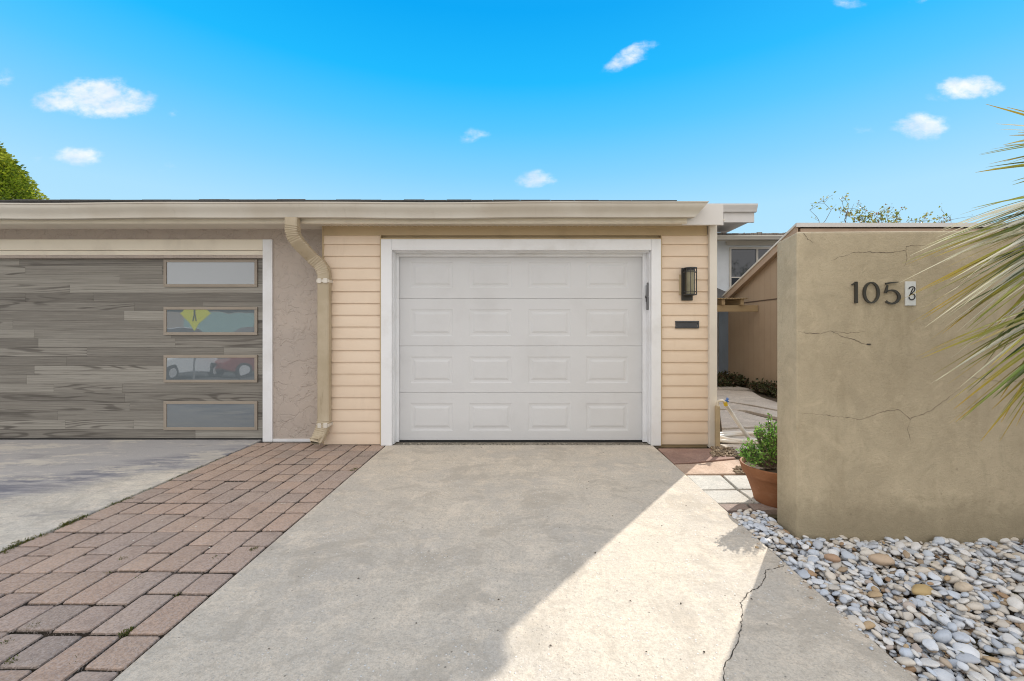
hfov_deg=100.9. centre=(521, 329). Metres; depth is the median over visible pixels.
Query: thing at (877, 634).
pebble
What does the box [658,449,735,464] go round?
flagstone
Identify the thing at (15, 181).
evergreen tree
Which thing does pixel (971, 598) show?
pebble
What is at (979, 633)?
pebble
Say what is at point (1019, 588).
pebble
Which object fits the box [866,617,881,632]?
pebble
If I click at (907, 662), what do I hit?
pebble
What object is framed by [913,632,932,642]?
pebble
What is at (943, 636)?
pebble
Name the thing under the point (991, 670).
pebble
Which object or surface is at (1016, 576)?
pebble
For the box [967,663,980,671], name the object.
pebble
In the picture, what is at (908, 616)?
pebble
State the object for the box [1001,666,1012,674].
pebble
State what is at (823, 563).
pebble
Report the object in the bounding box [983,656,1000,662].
pebble
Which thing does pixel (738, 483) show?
stepping pad
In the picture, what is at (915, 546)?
pebble
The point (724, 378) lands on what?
shrub
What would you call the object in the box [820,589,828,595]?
pebble
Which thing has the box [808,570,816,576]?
pebble
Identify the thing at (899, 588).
pebble
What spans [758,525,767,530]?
pebble
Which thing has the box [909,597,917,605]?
pebble
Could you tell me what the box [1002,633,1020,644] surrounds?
pebble
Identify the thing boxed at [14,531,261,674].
paver bedding
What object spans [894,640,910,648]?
pebble
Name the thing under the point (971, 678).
pebble
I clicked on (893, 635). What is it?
pebble
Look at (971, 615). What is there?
pebble
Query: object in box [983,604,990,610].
pebble
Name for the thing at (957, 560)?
pebble
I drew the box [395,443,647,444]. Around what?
seal
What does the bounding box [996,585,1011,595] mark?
pebble
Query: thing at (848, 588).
pebble
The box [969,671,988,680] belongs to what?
pebble
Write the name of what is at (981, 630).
pebble
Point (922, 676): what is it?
pebble
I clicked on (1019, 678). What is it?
pebble
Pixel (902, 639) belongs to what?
pebble
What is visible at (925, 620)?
pebble
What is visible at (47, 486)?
side driveway
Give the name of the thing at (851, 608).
pebble
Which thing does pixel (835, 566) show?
pebble
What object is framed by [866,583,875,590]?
pebble
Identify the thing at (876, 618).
pebble
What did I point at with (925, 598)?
pebble
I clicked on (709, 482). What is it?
stepping pad
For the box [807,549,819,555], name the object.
pebble
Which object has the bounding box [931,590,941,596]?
pebble
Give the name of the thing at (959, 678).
pebble
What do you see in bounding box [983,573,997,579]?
pebble
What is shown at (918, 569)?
pebble
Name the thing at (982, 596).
pebble
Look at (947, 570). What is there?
pebble
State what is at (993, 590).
pebble
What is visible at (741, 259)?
window
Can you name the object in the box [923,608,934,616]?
pebble
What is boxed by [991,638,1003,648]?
pebble
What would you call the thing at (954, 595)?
pebble
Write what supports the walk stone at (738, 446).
on the garden path
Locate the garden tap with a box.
[715,398,728,446]
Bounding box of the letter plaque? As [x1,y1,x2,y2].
[905,281,915,305]
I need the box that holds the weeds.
[0,454,355,663]
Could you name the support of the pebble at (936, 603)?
on the pebble bed at (769, 538)
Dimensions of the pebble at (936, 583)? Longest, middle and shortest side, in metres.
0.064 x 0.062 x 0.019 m
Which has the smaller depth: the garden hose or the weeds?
the weeds
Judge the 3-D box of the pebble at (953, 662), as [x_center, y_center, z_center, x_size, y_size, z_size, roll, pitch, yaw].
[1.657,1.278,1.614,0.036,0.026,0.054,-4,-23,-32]
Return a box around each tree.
[0,141,49,199]
[810,191,970,222]
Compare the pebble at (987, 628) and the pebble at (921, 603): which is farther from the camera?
the pebble at (921, 603)
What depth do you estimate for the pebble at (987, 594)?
2.02 m
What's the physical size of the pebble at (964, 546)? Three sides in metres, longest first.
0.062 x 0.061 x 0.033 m
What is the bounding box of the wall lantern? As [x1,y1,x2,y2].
[679,267,696,300]
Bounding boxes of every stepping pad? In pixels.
[687,475,734,490]
[704,490,753,505]
[723,475,751,491]
[740,490,759,503]
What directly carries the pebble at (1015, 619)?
on the pebble bed at (769, 538)
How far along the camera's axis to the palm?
1.96 m
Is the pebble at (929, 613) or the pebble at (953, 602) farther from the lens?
the pebble at (953, 602)
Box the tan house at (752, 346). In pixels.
[722,223,1023,388]
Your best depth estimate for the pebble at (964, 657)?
1.61 m
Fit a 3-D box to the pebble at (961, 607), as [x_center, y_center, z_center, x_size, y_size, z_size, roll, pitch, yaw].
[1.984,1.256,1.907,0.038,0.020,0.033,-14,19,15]
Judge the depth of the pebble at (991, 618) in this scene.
1.85 m
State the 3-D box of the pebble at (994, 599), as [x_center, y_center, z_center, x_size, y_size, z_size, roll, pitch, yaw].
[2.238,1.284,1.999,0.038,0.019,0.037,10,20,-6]
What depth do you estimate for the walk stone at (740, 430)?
5.24 m
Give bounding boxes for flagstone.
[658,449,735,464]
[675,460,745,476]
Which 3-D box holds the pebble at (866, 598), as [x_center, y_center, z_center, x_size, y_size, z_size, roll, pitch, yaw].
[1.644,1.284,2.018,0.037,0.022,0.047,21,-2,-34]
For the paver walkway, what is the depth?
2.33 m
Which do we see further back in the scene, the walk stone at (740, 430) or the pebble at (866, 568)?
the walk stone at (740, 430)
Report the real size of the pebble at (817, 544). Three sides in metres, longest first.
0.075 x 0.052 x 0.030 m
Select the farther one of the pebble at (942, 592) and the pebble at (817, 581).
the pebble at (817, 581)
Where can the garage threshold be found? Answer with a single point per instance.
(521, 443)
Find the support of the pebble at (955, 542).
on the pebble bed at (769, 538)
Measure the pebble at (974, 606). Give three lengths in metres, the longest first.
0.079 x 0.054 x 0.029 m
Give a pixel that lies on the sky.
(781, 106)
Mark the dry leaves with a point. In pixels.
(938, 609)
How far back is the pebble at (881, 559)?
2.28 m
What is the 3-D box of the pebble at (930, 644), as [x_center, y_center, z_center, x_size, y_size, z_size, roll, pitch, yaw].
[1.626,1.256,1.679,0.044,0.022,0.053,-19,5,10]
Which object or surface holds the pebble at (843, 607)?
on the pebble bed at (769, 538)
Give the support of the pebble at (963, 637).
on the pebble bed at (769, 538)
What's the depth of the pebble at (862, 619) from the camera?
1.83 m
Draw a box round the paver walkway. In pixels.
[0,443,384,680]
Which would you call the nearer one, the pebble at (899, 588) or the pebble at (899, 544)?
the pebble at (899, 588)
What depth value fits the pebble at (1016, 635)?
1.72 m
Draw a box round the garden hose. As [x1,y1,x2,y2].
[720,405,761,443]
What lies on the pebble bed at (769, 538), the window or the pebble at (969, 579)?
the pebble at (969, 579)
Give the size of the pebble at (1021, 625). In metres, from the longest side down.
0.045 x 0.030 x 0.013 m
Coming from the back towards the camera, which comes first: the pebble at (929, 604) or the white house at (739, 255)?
the white house at (739, 255)
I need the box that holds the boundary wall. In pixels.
[777,231,1023,544]
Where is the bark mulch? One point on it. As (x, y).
(715, 451)
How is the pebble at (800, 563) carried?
on the pebble bed at (769, 538)
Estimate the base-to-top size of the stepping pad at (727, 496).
0.050 m
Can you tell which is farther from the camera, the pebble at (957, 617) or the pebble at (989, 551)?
the pebble at (989, 551)
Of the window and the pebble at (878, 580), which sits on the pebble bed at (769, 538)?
the pebble at (878, 580)
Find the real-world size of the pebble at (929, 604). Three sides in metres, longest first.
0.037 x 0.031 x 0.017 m
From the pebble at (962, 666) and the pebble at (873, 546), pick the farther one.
the pebble at (873, 546)
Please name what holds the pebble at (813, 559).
on the pebble bed at (769, 538)
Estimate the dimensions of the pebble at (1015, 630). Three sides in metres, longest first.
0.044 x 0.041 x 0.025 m
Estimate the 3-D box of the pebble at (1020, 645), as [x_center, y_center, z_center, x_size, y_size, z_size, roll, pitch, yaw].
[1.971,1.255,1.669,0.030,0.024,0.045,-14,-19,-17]
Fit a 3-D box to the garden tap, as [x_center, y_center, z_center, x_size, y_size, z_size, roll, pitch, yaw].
[2.142,0.995,4.521,0.137,0.531,0.053,0,0,0]
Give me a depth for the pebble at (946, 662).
1.58 m
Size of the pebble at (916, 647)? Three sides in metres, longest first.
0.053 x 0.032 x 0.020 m
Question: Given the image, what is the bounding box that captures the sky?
[0,0,1023,232]
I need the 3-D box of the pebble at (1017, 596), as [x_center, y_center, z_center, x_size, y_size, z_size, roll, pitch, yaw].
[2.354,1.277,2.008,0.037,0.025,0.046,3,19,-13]
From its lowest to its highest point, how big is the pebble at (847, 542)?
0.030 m
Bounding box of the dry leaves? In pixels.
[779,537,1022,680]
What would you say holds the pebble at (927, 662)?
on the pebble bed at (769, 538)
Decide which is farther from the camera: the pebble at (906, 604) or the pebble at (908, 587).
the pebble at (908, 587)
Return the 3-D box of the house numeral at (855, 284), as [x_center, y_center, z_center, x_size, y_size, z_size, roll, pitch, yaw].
[2.014,-0.223,2.555,0.037,0.130,0.009,0,0,0]
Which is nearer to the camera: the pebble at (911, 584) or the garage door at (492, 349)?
the pebble at (911, 584)
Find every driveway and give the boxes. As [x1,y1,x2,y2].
[0,440,263,551]
[113,445,916,680]
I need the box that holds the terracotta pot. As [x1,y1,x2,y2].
[739,454,776,507]
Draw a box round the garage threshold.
[393,442,658,447]
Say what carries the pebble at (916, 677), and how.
on the pebble bed at (769, 538)
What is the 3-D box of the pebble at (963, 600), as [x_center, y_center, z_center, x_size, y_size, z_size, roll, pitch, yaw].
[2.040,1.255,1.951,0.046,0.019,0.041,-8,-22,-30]
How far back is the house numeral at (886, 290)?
2.54 m
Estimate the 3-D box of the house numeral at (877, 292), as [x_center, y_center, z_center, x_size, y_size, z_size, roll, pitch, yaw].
[2.112,-0.221,2.552,0.098,0.129,0.008,0,0,2]
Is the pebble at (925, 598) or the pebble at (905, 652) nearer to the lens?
the pebble at (905, 652)
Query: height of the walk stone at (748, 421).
0.050 m
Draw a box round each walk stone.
[717,386,754,390]
[717,390,776,410]
[719,402,776,419]
[720,410,776,429]
[720,444,758,457]
[722,428,775,443]
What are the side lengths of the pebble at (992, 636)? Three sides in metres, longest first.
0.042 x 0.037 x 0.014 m
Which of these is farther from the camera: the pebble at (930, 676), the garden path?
the garden path
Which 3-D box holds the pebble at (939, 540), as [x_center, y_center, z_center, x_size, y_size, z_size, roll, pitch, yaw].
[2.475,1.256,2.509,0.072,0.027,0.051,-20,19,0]
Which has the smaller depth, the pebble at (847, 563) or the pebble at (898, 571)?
the pebble at (898, 571)
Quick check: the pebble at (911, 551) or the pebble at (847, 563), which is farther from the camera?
the pebble at (911, 551)
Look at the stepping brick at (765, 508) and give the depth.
2.97 m
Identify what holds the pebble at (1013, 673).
on the pebble bed at (769, 538)
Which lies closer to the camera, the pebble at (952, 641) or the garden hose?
the pebble at (952, 641)
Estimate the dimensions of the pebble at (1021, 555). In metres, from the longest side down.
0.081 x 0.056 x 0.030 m
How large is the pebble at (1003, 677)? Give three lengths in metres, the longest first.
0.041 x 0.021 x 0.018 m
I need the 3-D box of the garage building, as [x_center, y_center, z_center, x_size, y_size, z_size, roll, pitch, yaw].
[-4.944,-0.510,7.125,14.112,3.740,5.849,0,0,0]
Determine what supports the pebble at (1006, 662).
on the pebble bed at (769, 538)
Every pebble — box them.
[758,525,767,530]
[797,561,802,567]
[797,569,809,578]
[802,562,814,569]
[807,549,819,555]
[808,556,818,563]
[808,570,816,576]
[811,578,823,584]
[812,540,822,549]
[816,561,829,566]
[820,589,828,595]
[824,553,840,562]
[824,571,835,579]
[828,549,838,555]
[828,584,840,589]
[830,561,841,570]
[835,605,847,610]
[838,540,852,544]
[838,567,847,571]
[840,585,853,591]
[840,594,851,600]
[841,550,855,559]
[842,561,854,566]
[845,581,853,585]
[847,569,858,575]
[847,606,861,612]
[847,615,865,630]
[849,537,859,543]
[852,611,861,616]
[857,565,874,572]
[858,616,866,622]
[859,570,869,575]
[860,548,874,555]
[861,613,879,621]
[862,595,869,601]
[862,630,876,638]
[863,621,875,629]
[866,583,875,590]
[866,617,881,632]
[867,544,877,548]
[867,591,882,597]
[868,553,894,565]
[871,629,882,639]
[873,574,882,585]
[874,640,883,645]
[882,637,893,644]
[884,537,896,542]
[885,645,893,649]
[886,597,897,604]
[886,627,898,633]
[889,632,899,638]
[893,585,905,591]
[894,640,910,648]
[895,541,904,548]
[895,569,904,576]
[895,635,906,642]
[895,657,915,666]
[899,620,906,625]
[899,647,915,659]
[903,542,910,546]
[903,558,918,564]
[903,577,918,582]
[903,581,914,586]
[903,601,915,610]
[903,612,913,620]
[903,627,921,637]
[904,584,911,591]
[906,605,917,613]
[906,670,918,680]
[907,571,917,575]
[908,549,918,555]
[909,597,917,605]
[911,542,920,550]
[911,584,932,595]
[912,643,921,652]
[913,566,931,573]
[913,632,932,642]
[914,612,926,619]
[914,658,922,665]
[916,598,925,606]
[918,674,928,679]
[920,658,939,667]
[921,595,931,606]
[921,616,930,625]
[922,550,934,556]
[922,639,938,650]
[923,559,930,565]
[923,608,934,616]
[923,672,936,679]
[925,580,940,585]
[925,601,934,608]
[925,667,937,676]
[928,572,942,580]
[929,563,942,570]
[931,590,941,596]
[932,537,944,544]
[932,602,946,609]
[933,629,951,643]
[933,668,954,680]
[935,642,947,650]
[936,613,950,626]
[938,589,948,595]
[939,657,952,668]
[940,545,954,553]
[941,566,956,573]
[945,611,952,617]
[946,560,956,564]
[946,576,959,582]
[946,649,956,659]
[947,538,959,545]
[947,590,960,599]
[947,622,956,631]
[948,638,955,645]
[948,659,958,667]
[949,554,965,565]
[949,600,957,605]
[950,614,965,620]
[952,570,966,580]
[952,619,964,627]
[952,632,969,642]
[952,642,979,658]
[954,582,973,591]
[956,603,967,610]
[956,652,980,663]
[956,661,968,670]
[956,675,964,680]
[958,598,969,603]
[959,544,969,549]
[959,550,971,556]
[960,554,970,561]
[963,595,978,601]
[963,617,974,628]
[964,667,975,674]
[965,566,977,578]
[965,612,975,618]
[966,576,973,582]
[966,601,984,610]
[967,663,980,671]
[967,674,978,680]
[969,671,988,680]
[973,630,987,637]
[974,550,983,556]
[975,627,988,633]
[977,591,989,599]
[978,538,991,543]
[978,641,986,649]
[979,577,998,583]
[980,626,991,633]
[980,668,994,680]
[982,547,996,556]
[982,591,992,596]
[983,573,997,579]
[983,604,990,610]
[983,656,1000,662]
[985,666,997,674]
[986,616,997,621]
[986,634,998,639]
[988,587,998,592]
[988,665,998,672]
[989,597,998,602]
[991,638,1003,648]
[993,619,1009,627]
[995,604,1009,614]
[996,551,1006,557]
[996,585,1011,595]
[996,591,1008,598]
[998,648,1015,655]
[998,672,1010,680]
[1000,538,1010,543]
[1000,658,1011,665]
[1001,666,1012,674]
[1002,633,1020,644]
[1004,561,1014,567]
[1006,615,1023,623]
[1007,596,1023,611]
[1007,627,1021,635]
[1007,643,1016,652]
[1008,665,1022,674]
[1009,572,1023,581]
[1010,593,1022,601]
[1010,631,1023,640]
[1011,671,1023,676]
[1011,676,1023,680]
[1012,545,1023,552]
[1012,552,1023,559]
[1012,585,1023,591]
[1013,643,1023,650]
[1016,654,1023,659]
[1016,663,1023,668]
[1019,623,1023,630]
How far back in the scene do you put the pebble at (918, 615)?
1.84 m
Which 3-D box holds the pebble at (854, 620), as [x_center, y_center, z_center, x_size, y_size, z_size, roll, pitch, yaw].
[1.438,1.261,1.818,0.051,0.032,0.080,-21,5,-9]
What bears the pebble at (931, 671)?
on the pebble at (930, 676)
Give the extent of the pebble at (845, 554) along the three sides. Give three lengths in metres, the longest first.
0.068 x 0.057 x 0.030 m
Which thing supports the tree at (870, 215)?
on the ground
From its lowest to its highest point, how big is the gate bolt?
0.304 m
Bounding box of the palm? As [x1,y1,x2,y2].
[903,104,1023,438]
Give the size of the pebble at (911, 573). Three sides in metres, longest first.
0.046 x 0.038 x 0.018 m
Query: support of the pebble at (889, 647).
on the pebble bed at (769, 538)
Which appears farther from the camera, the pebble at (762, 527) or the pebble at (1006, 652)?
the pebble at (762, 527)
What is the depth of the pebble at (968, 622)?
1.82 m
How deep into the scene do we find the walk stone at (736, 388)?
8.96 m
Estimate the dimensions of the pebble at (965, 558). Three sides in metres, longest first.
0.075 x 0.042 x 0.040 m
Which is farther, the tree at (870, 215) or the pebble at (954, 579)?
the tree at (870, 215)
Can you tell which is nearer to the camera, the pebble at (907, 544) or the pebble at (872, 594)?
the pebble at (872, 594)
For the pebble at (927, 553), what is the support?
on the pebble bed at (769, 538)
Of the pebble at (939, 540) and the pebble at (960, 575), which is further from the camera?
the pebble at (939, 540)
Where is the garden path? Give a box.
[656,387,776,520]
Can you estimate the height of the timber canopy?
2.114 m
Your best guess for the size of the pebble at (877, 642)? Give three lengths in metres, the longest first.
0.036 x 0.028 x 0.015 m
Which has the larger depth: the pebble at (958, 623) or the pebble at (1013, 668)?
the pebble at (958, 623)
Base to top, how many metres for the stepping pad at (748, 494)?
0.050 m
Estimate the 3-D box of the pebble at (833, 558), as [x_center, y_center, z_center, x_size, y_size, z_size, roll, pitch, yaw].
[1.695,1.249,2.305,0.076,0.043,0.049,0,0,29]
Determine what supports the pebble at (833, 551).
on the pebble bed at (769, 538)
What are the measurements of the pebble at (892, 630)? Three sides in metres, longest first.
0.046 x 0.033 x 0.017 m
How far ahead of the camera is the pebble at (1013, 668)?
1.57 m
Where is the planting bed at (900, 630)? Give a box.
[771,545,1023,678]
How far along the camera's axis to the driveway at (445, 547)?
2.03 m
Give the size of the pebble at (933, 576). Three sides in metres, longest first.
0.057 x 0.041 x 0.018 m
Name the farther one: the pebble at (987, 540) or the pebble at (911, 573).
the pebble at (987, 540)
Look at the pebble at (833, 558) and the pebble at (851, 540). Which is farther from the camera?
the pebble at (851, 540)
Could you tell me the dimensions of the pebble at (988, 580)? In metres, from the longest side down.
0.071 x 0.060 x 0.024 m
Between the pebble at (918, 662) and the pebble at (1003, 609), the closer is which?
the pebble at (918, 662)
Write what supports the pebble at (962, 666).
on the pebble bed at (769, 538)
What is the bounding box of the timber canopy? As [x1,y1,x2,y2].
[717,298,757,311]
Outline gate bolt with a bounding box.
[645,282,648,309]
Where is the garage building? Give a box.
[0,199,724,447]
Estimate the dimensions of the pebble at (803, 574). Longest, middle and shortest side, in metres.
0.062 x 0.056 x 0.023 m
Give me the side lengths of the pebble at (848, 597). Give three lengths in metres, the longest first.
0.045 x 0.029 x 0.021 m
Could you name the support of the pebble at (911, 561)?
on the pebble bed at (769, 538)
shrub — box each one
[717,370,748,386]
[736,413,776,468]
[747,378,776,397]
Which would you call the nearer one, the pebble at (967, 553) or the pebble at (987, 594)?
the pebble at (987, 594)
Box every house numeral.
[851,282,857,302]
[862,282,879,302]
[884,282,900,303]
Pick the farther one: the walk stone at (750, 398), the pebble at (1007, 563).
the walk stone at (750, 398)
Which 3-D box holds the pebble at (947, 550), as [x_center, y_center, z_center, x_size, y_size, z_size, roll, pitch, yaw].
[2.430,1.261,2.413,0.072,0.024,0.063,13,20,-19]
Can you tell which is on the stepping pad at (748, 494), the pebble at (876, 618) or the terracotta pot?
the terracotta pot
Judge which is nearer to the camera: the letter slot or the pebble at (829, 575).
the pebble at (829, 575)
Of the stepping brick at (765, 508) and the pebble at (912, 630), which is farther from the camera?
the stepping brick at (765, 508)
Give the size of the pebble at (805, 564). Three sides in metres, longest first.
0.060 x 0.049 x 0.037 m
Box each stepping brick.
[719,504,748,513]
[748,503,776,514]
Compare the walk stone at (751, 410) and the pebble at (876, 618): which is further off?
the walk stone at (751, 410)
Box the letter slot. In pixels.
[675,321,698,327]
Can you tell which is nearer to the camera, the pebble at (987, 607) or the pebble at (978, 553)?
the pebble at (987, 607)
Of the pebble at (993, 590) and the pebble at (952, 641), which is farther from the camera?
the pebble at (993, 590)
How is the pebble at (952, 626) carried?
on the pebble bed at (769, 538)
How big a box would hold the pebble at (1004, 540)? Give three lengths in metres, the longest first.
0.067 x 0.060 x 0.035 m
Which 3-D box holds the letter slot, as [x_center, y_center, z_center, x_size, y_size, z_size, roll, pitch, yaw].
[1.802,-0.051,4.598,0.258,0.080,0.016,0,0,0]
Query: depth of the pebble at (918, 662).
1.59 m
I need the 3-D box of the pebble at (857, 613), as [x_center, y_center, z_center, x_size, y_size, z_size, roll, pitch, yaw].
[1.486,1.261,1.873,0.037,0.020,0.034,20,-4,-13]
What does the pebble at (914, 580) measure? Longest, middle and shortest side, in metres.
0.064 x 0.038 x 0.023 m
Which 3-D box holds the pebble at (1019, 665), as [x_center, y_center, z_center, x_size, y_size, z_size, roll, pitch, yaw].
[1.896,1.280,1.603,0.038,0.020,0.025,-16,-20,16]
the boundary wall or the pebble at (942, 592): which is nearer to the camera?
the pebble at (942, 592)
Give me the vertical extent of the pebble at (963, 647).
0.043 m
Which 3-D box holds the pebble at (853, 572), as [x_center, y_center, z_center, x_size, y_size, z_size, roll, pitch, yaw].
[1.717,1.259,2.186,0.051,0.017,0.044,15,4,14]
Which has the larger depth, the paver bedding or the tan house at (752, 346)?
the tan house at (752, 346)
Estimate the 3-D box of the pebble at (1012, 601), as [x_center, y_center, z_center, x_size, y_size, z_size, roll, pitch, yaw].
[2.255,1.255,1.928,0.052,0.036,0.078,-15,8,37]
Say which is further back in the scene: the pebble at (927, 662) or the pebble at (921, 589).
the pebble at (921, 589)
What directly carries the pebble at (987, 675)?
on the pebble bed at (769, 538)
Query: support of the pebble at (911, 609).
on the pebble bed at (769, 538)
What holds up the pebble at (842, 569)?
on the pebble bed at (769, 538)
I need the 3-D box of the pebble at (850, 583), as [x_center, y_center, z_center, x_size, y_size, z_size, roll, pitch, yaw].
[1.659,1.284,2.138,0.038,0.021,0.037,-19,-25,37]
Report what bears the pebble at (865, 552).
on the pebble bed at (769, 538)
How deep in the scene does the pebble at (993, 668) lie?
1.59 m
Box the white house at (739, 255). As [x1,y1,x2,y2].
[707,203,785,373]
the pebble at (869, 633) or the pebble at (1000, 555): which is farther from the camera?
the pebble at (1000, 555)
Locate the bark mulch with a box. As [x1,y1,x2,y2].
[710,446,747,473]
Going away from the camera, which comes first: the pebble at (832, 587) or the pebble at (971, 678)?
the pebble at (971, 678)
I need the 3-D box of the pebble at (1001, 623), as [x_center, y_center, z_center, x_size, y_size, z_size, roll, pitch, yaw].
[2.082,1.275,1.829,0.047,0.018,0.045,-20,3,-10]
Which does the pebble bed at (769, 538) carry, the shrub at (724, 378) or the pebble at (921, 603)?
the pebble at (921, 603)
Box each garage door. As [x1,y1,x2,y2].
[0,259,262,439]
[399,257,641,441]
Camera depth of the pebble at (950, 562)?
2.28 m
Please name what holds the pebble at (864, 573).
on the pebble bed at (769, 538)
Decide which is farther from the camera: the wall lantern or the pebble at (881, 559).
the wall lantern
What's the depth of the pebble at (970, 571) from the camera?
2.21 m
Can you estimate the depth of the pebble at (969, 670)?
1.57 m
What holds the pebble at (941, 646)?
on the pebble bed at (769, 538)
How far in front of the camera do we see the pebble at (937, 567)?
2.23 m
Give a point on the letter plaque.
(910, 290)
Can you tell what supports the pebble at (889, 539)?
on the pebble bed at (769, 538)
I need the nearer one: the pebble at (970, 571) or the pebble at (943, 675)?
the pebble at (943, 675)
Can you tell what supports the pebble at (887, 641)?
on the pebble bed at (769, 538)
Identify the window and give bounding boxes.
[729,247,770,287]
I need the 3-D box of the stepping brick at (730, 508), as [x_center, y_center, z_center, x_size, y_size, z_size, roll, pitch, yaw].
[1.524,1.285,2.998,0.199,0.050,0.107,0,0,-3]
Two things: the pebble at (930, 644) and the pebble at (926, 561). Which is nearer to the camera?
the pebble at (930, 644)
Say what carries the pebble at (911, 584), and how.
on the pebble bed at (769, 538)
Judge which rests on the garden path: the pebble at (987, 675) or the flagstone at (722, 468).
the flagstone at (722, 468)
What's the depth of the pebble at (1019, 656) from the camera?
1.62 m
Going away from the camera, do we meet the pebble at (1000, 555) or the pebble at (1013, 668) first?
the pebble at (1013, 668)
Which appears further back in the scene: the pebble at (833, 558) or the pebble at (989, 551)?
the pebble at (989, 551)
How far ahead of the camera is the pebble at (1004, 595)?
2.02 m
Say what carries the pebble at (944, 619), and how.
on the pebble bed at (769, 538)
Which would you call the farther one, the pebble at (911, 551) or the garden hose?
the garden hose
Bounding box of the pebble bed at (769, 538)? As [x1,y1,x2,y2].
[729,508,1023,680]
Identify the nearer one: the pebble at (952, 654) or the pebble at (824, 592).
the pebble at (952, 654)
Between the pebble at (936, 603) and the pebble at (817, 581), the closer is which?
the pebble at (936, 603)
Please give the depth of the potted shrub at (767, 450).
3.03 m
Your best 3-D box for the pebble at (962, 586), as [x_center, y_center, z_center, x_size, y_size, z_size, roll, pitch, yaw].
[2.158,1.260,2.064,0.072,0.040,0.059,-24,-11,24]
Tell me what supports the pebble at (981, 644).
on the pebble bed at (769, 538)
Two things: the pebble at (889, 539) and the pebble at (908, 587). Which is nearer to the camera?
the pebble at (908, 587)
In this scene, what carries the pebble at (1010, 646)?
on the pebble bed at (769, 538)
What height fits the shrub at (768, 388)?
0.362 m
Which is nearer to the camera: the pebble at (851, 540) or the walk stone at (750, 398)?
the pebble at (851, 540)
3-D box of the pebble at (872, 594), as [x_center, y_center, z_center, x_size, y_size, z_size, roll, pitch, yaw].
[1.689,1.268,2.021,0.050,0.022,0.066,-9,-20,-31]
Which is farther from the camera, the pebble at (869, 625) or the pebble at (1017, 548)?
the pebble at (1017, 548)
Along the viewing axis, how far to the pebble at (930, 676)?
1.53 m
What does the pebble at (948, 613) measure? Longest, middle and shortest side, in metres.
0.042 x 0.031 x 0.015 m
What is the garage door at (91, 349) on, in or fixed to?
in the garage building
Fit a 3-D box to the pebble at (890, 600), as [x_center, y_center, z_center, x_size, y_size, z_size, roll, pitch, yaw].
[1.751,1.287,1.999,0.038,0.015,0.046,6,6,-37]

